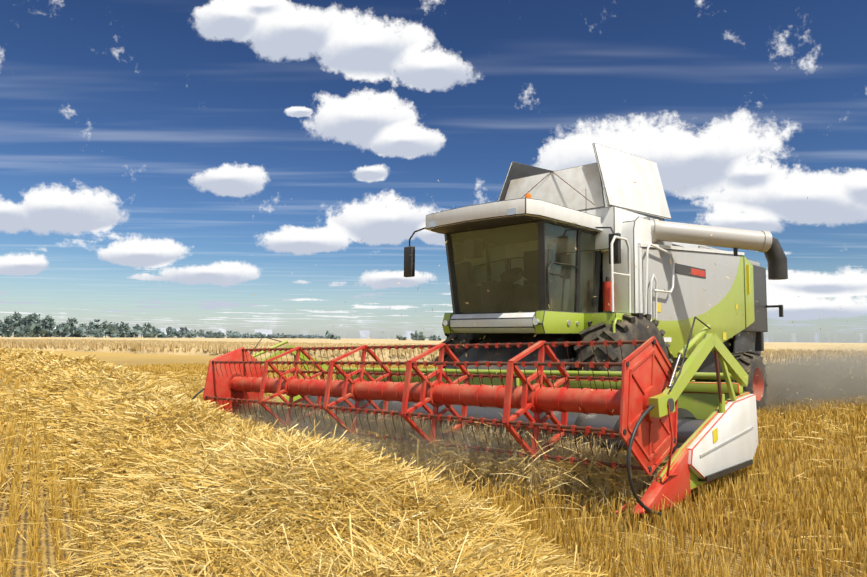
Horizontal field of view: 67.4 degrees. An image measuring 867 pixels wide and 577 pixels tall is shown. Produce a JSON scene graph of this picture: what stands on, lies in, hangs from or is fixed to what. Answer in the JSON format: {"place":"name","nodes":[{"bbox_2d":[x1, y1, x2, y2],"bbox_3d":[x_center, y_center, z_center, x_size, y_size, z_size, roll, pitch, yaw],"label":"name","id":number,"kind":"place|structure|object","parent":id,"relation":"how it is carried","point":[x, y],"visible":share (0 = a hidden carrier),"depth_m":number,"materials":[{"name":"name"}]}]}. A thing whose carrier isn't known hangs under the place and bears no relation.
{"place":"outdoors","nodes":[
{"label":"outdoors","id":0,"kind":"place"},
{"bbox_2d":[0,351,866,576],"bbox_3d":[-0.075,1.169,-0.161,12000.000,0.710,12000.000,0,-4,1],"label":"field ground","id":1,"kind":"structure","parent":0,"point":[129,359],"depth_m":5.11,"materials":[{"name":"yellow plant"}]},
{"bbox_2d":[0,348,725,576],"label":"straw windrow","id":2,"kind":"object","parent":1,"relation":"on","point":[225,457],"visible":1,"depth_m":4.06,"materials":[{"name":"yellow plant"}]},
{"bbox_2d":[0,362,866,576],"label":"stubble stalks","id":3,"kind":"object","parent":1,"relation":"on","point":[805,499],"visible":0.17,"depth_m":5.52,"materials":[{"name":"yellow plant"}]},
{"bbox_2d":[0,368,866,576],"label":"loose straw","id":4,"kind":"object","parent":1,"relation":"on","point":[9,389],"visible":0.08,"depth_m":6.69,"materials":[{"name":"yellow plant"}]},
{"bbox_2d":[0,339,866,367],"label":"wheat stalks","id":5,"kind":"object","parent":1,"relation":"on","point":[95,343],"visible":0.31,"depth_m":58.46,"materials":[{"name":"yellow plant"}]},
{"bbox_2d":[226,393,693,521],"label":"wheat stalks","id":6,"kind":"object","parent":1,"relation":"on","point":[613,483],"visible":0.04,"depth_m":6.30,"materials":[{"name":"beige plant"}]},
{"bbox_2d":[191,143,787,515],"bbox_3d":[3.128,0.056,12.202,7.519,5.139,12.403,-4,-6,44],"label":"combine harvester","id":7,"kind":"object","parent":1,"relation":"on","point":[640,383],"visible":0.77,"depth_m":9.97,"materials":[{"name":"white metal"}]},
{"bbox_2d":[0,336,866,372],"bbox_3d":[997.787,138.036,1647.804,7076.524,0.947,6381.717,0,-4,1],"label":"wheat field","id":8,"kind":"structure","parent":0,"point":[770,345],"depth_m":78.48,"materials":[{"name":"yellow plant"}]},
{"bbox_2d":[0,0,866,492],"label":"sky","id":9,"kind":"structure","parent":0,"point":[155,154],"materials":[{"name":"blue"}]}
]}

